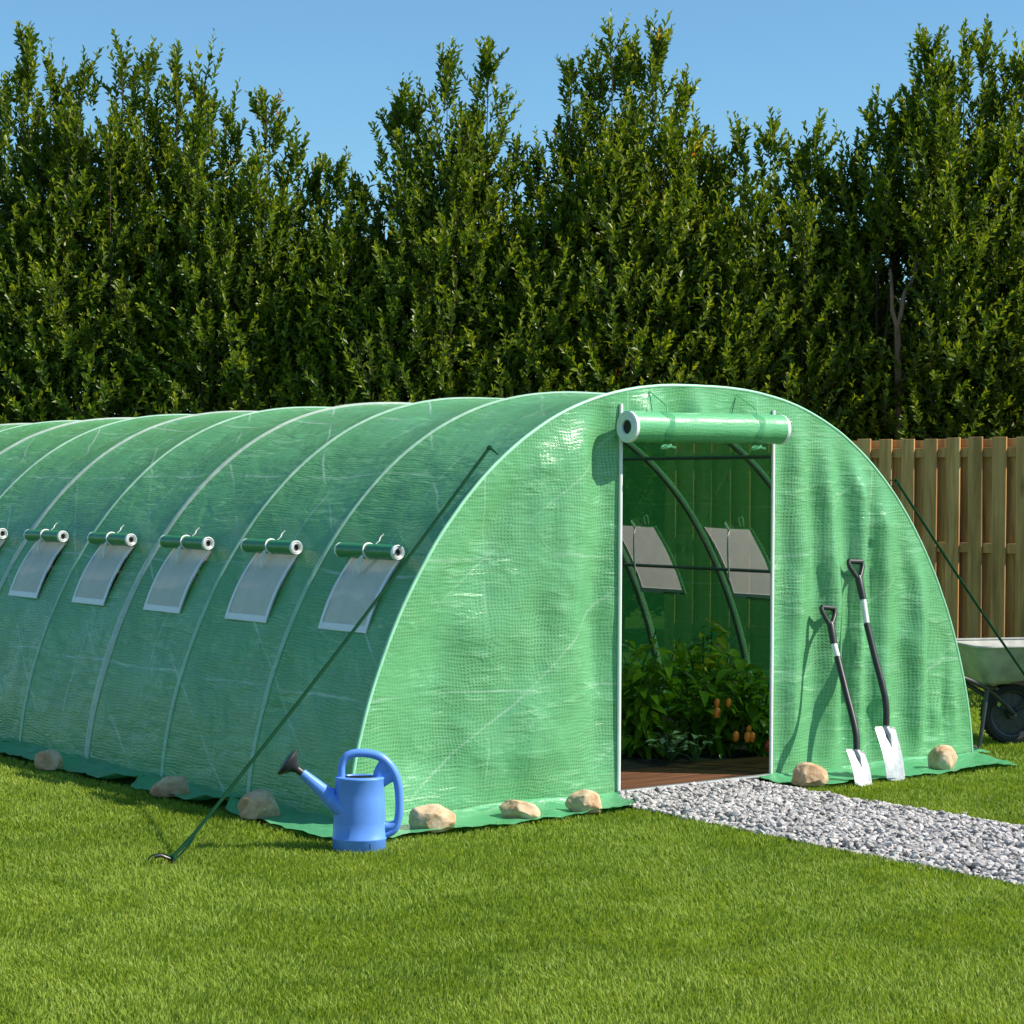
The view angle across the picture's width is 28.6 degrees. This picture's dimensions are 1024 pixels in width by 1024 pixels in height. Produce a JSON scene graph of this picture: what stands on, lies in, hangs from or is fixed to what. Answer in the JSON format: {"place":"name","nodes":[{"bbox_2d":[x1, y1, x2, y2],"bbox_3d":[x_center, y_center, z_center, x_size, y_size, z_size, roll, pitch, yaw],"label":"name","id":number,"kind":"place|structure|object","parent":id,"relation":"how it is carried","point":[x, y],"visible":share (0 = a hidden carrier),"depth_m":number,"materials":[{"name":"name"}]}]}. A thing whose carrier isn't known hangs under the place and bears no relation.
{"place":"outdoors","nodes":[
{"label":"outdoors","id":0,"kind":"place"},
{"bbox_2d":[0,687,1023,1023],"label":"lawn","id":1,"kind":"structure","parent":0,"point":[126,782],"depth_m":6.87,"materials":[{"name":"green plant"}]},
{"bbox_2d":[0,130,70,421],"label":"hedge tree","id":2,"kind":"object","parent":1,"relation":"on","point":[6,234],"visible":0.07,"depth_m":19.38,"materials":[{"name":"green plant"}]},
{"bbox_2d":[0,20,161,591],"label":"hedge tree","id":3,"kind":"object","parent":1,"relation":"on","point":[57,174],"visible":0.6,"depth_m":19.13,"materials":[{"name":"green plant"}]},
{"bbox_2d":[11,28,236,595],"bbox_3d":[-3.719,-1.726,20.092,2.268,5.986,3.703,0,1,5],"label":"hedge tree","id":4,"kind":"object","parent":1,"relation":"on","point":[131,206],"visible":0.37,"depth_m":19.25,"materials":[{"name":"green plant"}]},
{"bbox_2d":[101,28,321,584],"bbox_3d":[-3.088,-1.753,20.083,2.409,6.046,3.869,0,1,-14],"label":"hedge tree","id":5,"kind":"object","parent":1,"relation":"on","point":[186,228],"visible":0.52,"depth_m":19.20,"materials":[{"name":"green plant"}]},
{"bbox_2d":[140,84,365,413],"bbox_3d":[-2.397,-1.438,20.012,2.561,5.427,3.142,0,1,16],"label":"hedge tree","id":6,"kind":"object","parent":1,"relation":"on","point":[282,227],"visible":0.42,"depth_m":19.14,"materials":[{"name":"green plant"}]},
{"bbox_2d":[224,145,427,408],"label":"hedge tree","id":7,"kind":"object","parent":1,"relation":"on","point":[333,269],"visible":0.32,"depth_m":19.10,"materials":[{"name":"green plant"}]},
{"bbox_2d":[277,749,403,853],"bbox_3d":[-0.702,1.177,8.242,0.517,0.417,0.181,0,1,-3],"label":"watering can","id":8,"kind":"object","parent":1,"relation":"on","point":[354,804],"visible":1,"depth_m":8.19,"materials":[{"name":"blue plastic"}]},
{"bbox_2d":[309,35,558,406],"bbox_3d":[-0.797,-1.707,20.208,2.854,5.982,4.114,0,1,-15],"label":"hedge tree","id":9,"kind":"object","parent":1,"relation":"on","point":[430,238],"visible":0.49,"depth_m":19.10,"materials":[{"name":"green plant"}]},
{"bbox_2d":[0,384,1016,837],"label":"polytunnel","id":10,"kind":"structure","parent":1,"relation":"on","point":[572,542],"depth_m":10.33,"materials":[{"name":"green plastic"}]},
{"bbox_2d":[0,528,7,546],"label":"window","id":11,"kind":"structure","parent":10,"relation":"in","point":[3,532],"depth_m":12.63,"materials":[{"name":"white"}]},
{"bbox_2d":[8,523,68,598],"bbox_3d":[-2.845,0.285,12.083,0.217,0.446,0.494,0,1,-37],"label":"window","id":12,"kind":"structure","parent":10,"relation":"in","point":[29,578],"depth_m":12.05,"materials":[{"name":"white plastic"}]},
{"bbox_2d":[34,749,63,769],"bbox_3d":[-2.417,1.290,10.506,0.154,0.105,0.119,0,1,-4],"label":"stone","id":13,"kind":"object","parent":10,"relation":"on","point":[50,759],"visible":1,"depth_m":10.46,"materials":[{"name":"stone"}]},
{"bbox_2d":[71,525,136,605],"bbox_3d":[-2.309,0.295,11.385,0.217,0.446,0.494,0,1,-37],"label":"window","id":14,"kind":"structure","parent":10,"relation":"in","point":[94,585],"depth_m":11.35,"materials":[{"name":"white plastic"}]},
{"bbox_2d":[150,776,189,796],"bbox_3d":[-1.644,1.306,9.616,0.175,0.098,0.139,0,1,-37],"label":"stone","id":15,"kind":"object","parent":10,"relation":"on","point":[168,786],"visible":0.96,"depth_m":9.57,"materials":[{"name":"stone"}]},
{"bbox_2d":[143,528,213,613],"bbox_3d":[-1.773,0.304,10.687,0.217,0.446,0.494,0,1,-37],"label":"window","id":16,"kind":"structure","parent":10,"relation":"in","point":[168,591],"depth_m":10.66,"materials":[{"name":"white plastic"}]},
{"bbox_2d":[237,789,280,819],"bbox_3d":[-1.127,1.300,8.968,0.168,0.128,0.162,0,1,-37],"label":"stone","id":17,"kind":"object","parent":10,"relation":"on","point":[257,804],"visible":1,"depth_m":8.92,"materials":[{"name":"stone"}]},
{"bbox_2d":[224,531,302,622],"bbox_3d":[-1.238,0.314,9.989,0.217,0.446,0.494,0,1,-37],"label":"window","id":18,"kind":"structure","parent":10,"relation":"in","point":[253,597],"depth_m":9.96,"materials":[{"name":"white plastic"}]},
{"bbox_2d":[147,445,497,862],"bbox_3d":[-0.736,0.555,8.573,0.070,1.721,1.922,1,1,44],"label":"guy rope","id":19,"kind":"object","parent":10,"relation":"attached to","point":[186,844],"visible":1,"depth_m":8.47,"materials":[{"name":"green fabric"}]},
{"bbox_2d":[318,534,403,633],"bbox_3d":[-0.702,0.323,9.291,0.217,0.446,0.494,0,1,-37],"label":"window","id":20,"kind":"structure","parent":10,"relation":"in","point":[361,580],"depth_m":9.27,"materials":[{"name":"white plastic"}]},
{"bbox_2d":[408,804,455,832],"bbox_3d":[-0.343,1.315,8.654,0.205,0.115,0.143,0,1,-9],"label":"stone","id":21,"kind":"object","parent":10,"relation":"on","point":[435,816],"visible":0.95,"depth_m":8.60,"materials":[{"name":"stone"}]},
{"bbox_2d":[499,800,540,818],"bbox_3d":[0.035,1.329,8.986,0.130,0.085,0.174,-1,1,-59],"label":"stone","id":22,"kind":"object","parent":10,"relation":"on","point":[517,809],"visible":1,"depth_m":8.95,"materials":[{"name":"stone"}]},
{"bbox_2d":[565,789,601,813],"bbox_3d":[0.334,1.319,9.188,0.155,0.105,0.151,0,1,-37],"label":"stone","id":23,"kind":"object","parent":10,"relation":"on","point":[582,800],"visible":0.98,"depth_m":9.14,"materials":[{"name":"stone"}]},
{"bbox_2d":[622,520,683,593],"bbox_3d":[0.856,0.270,12.884,0.315,0.508,0.430,0,1,-37],"label":"window","id":24,"kind":"structure","parent":10,"relation":"in","point":[643,545],"depth_m":12.90,"materials":[{"name":"white plastic"}]},
{"bbox_2d":[703,522,769,598],"bbox_3d":[1.378,0.279,12.203,0.315,0.508,0.430,0,1,-37],"label":"window","id":25,"kind":"structure","parent":10,"relation":"in","point":[735,548],"depth_m":12.24,"materials":[{"name":"white plastic"}]},
{"bbox_2d":[791,762,828,785],"bbox_3d":[1.495,1.313,10.082,0.150,0.115,0.158,0,1,-37],"label":"stone","id":26,"kind":"object","parent":10,"relation":"on","point":[808,774],"visible":1,"depth_m":10.04,"materials":[{"name":"stone"}]},
{"bbox_2d":[928,745,957,769],"bbox_3d":[2.288,1.302,10.684,0.134,0.135,0.142,0,1,-37],"label":"stone","id":27,"kind":"object","parent":10,"relation":"on","point":[942,757],"visible":1,"depth_m":10.64,"materials":[{"name":"stone"}]},
{"bbox_2d":[889,478,1023,674],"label":"guy rope","id":28,"kind":"object","parent":10,"relation":"attached to","point":[957,574],"visible":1,"depth_m":11.09,"materials":[{"name":"green fabric"}]},
{"bbox_2d":[412,124,622,397],"bbox_3d":[0.208,-1.250,20.087,2.507,5.081,4.056,0,1,3],"label":"hedge tree","id":29,"kind":"object","parent":1,"relation":"on","point":[526,223],"visible":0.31,"depth_m":19.01,"materials":[{"name":"green plant"}]},
{"bbox_2d":[471,8,763,396],"bbox_3d":[1.198,-1.823,20.001,3.576,6.242,3.590,0,1,-37],"label":"hedge tree","id":30,"kind":"object","parent":1,"relation":"on","point":[623,202],"visible":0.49,"depth_m":19.14,"materials":[{"name":"green plant"}]},
{"bbox_2d":[621,715,762,770],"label":"soil","id":31,"kind":"structure","parent":1,"relation":"on","point":[636,761],"depth_m":10.99,"materials":[{"name":"brown soil"}]},
{"bbox_2d":[621,631,675,716],"bbox_3d":[0.699,1.049,11.612,0.650,0.713,0.548,1,1,30],"label":"pepper plant","id":32,"kind":"object","parent":31,"relation":"on","point":[624,694],"visible":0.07,"depth_m":11.62,"materials":[{"name":"green plant"}]},
{"bbox_2d":[621,638,695,758],"bbox_3d":[0.683,1.063,11.026,0.703,0.754,0.480,0,1,-20],"label":"pepper plant","id":33,"kind":"object","parent":31,"relation":"on","point":[641,719],"visible":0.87,"depth_m":10.96,"materials":[{"name":"green plant"}]},
{"bbox_2d":[646,726,698,760],"bbox_3d":[0.860,1.249,10.861,0.295,0.191,0.305,0,1,-12],"label":"variegated plant","id":34,"kind":"object","parent":31,"relation":"on","point":[671,755],"visible":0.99,"depth_m":10.86,"materials":[{"name":"green plant"}]},
{"bbox_2d":[668,733,721,761],"bbox_3d":[0.990,1.268,10.861,0.258,0.155,0.284,1,1,32],"label":"variegated plant","id":35,"kind":"object","parent":31,"relation":"on","point":[695,757],"visible":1,"depth_m":10.84,"materials":[{"name":"green plant"}]},
{"bbox_2d":[666,618,748,744],"bbox_3d":[1.134,1.014,11.622,0.467,0.782,0.573,1,1,19],"label":"pepper plant","id":36,"kind":"object","parent":31,"relation":"on","point":[703,668],"visible":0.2,"depth_m":11.58,"materials":[{"name":"green plant"}]},
{"bbox_2d":[659,648,768,758],"bbox_3d":[1.138,1.117,11.042,0.657,0.706,0.848,0,1,-9],"label":"pepper plant","id":37,"kind":"object","parent":31,"relation":"on","point":[708,706],"visible":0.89,"depth_m":11.11,"materials":[{"name":"green plant"}]},
{"bbox_2d":[698,656,769,756],"bbox_3d":[1.326,1.122,11.012,0.519,0.664,0.918,1,1,40],"label":"pepper plant","id":38,"kind":"object","parent":31,"relation":"on","point":[753,715],"visible":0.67,"depth_m":11.05,"materials":[{"name":"green plant"}]},
{"bbox_2d":[620,756,768,789],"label":"timber deck","id":39,"kind":"structure","parent":1,"relation":"on","point":[673,774],"depth_m":10.40,"materials":[{"name":"brown wood"}]},
{"bbox_2d":[628,99,816,394],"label":"hedge tree","id":40,"kind":"object","parent":1,"relation":"on","point":[738,351],"visible":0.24,"depth_m":19.12,"materials":[{"name":"green plant"}]},
{"bbox_2d":[660,106,910,440],"bbox_3d":[2.679,-1.322,20.115,2.835,5.256,3.859,0,1,1],"label":"hedge tree","id":41,"kind":"object","parent":1,"relation":"on","point":[776,322],"visible":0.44,"depth_m":19.13,"materials":[{"name":"green plant"}]},
{"bbox_2d":[819,605,871,786],"bbox_3d":[1.712,0.934,10.308,0.124,0.902,0.459,0,1,-18],"label":"spade","id":42,"kind":"object","parent":1,"relation":"on","point":[859,765],"visible":1,"depth_m":10.26,"materials":[{"name":"black metal"}]},
{"bbox_2d":[779,83,962,440],"bbox_3d":[3.510,-1.429,20.340,2.546,5.477,3.616,0,1,5],"label":"hedge tree","id":43,"kind":"object","parent":1,"relation":"on","point":[858,172],"visible":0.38,"depth_m":19.29,"materials":[{"name":"green plant"}]},
{"bbox_2d":[846,559,904,780],"bbox_3d":[1.897,0.814,10.480,0.148,1.131,0.384,0,1,-28],"label":"spade","id":44,"kind":"object","parent":1,"relation":"on","point":[886,733],"visible":1,"depth_m":10.41,"materials":[{"name":"black metal"}]},
{"bbox_2d":[829,23,1023,440],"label":"hedge tree","id":45,"kind":"object","parent":1,"relation":"on","point":[942,136],"visible":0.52,"depth_m":18.99,"materials":[{"name":"green plant"}]},
{"bbox_2d":[852,437,1023,687],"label":"timber fence","id":46,"kind":"object","parent":1,"relation":"on","point":[966,497],"visible":0.26,"depth_m":15.17,"materials":[{"name":"brown wood"}]},
{"bbox_2d":[857,13,1023,440],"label":"hedge tree","id":47,"kind":"object","parent":1,"relation":"on","point":[997,148],"visible":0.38,"depth_m":19.18,"materials":[{"name":"green plant"}]},
{"bbox_2d":[956,637,1023,748],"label":"wheelbarrow","id":48,"kind":"object","parent":1,"relation":"on","point":[987,663],"visible":0.77,"depth_m":11.85,"materials":[{"name":"grey metal"}]},
{"bbox_2d":[972,108,1023,437],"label":"hedge tree","id":49,"kind":"object","parent":1,"relation":"on","point":[1018,396],"visible":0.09,"depth_m":19.01,"materials":[{"name":"green plant"}]},
{"bbox_2d":[0,0,1023,413],"label":"sky","id":50,"kind":"structure","parent":0,"point":[334,62],"materials":[{"name":"blue"}]},
{"bbox_2d":[617,778,1023,886],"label":"gravel","id":51,"kind":"structure","parent":0,"point":[992,849],"depth_m":8.81,"materials":[{"name":"grey gravel"}]},
{"bbox_2d":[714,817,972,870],"bbox_3d":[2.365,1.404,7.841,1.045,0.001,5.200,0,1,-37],"label":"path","id":52,"kind":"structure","parent":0,"point":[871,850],"depth_m":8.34,"materials":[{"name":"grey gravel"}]}
]}

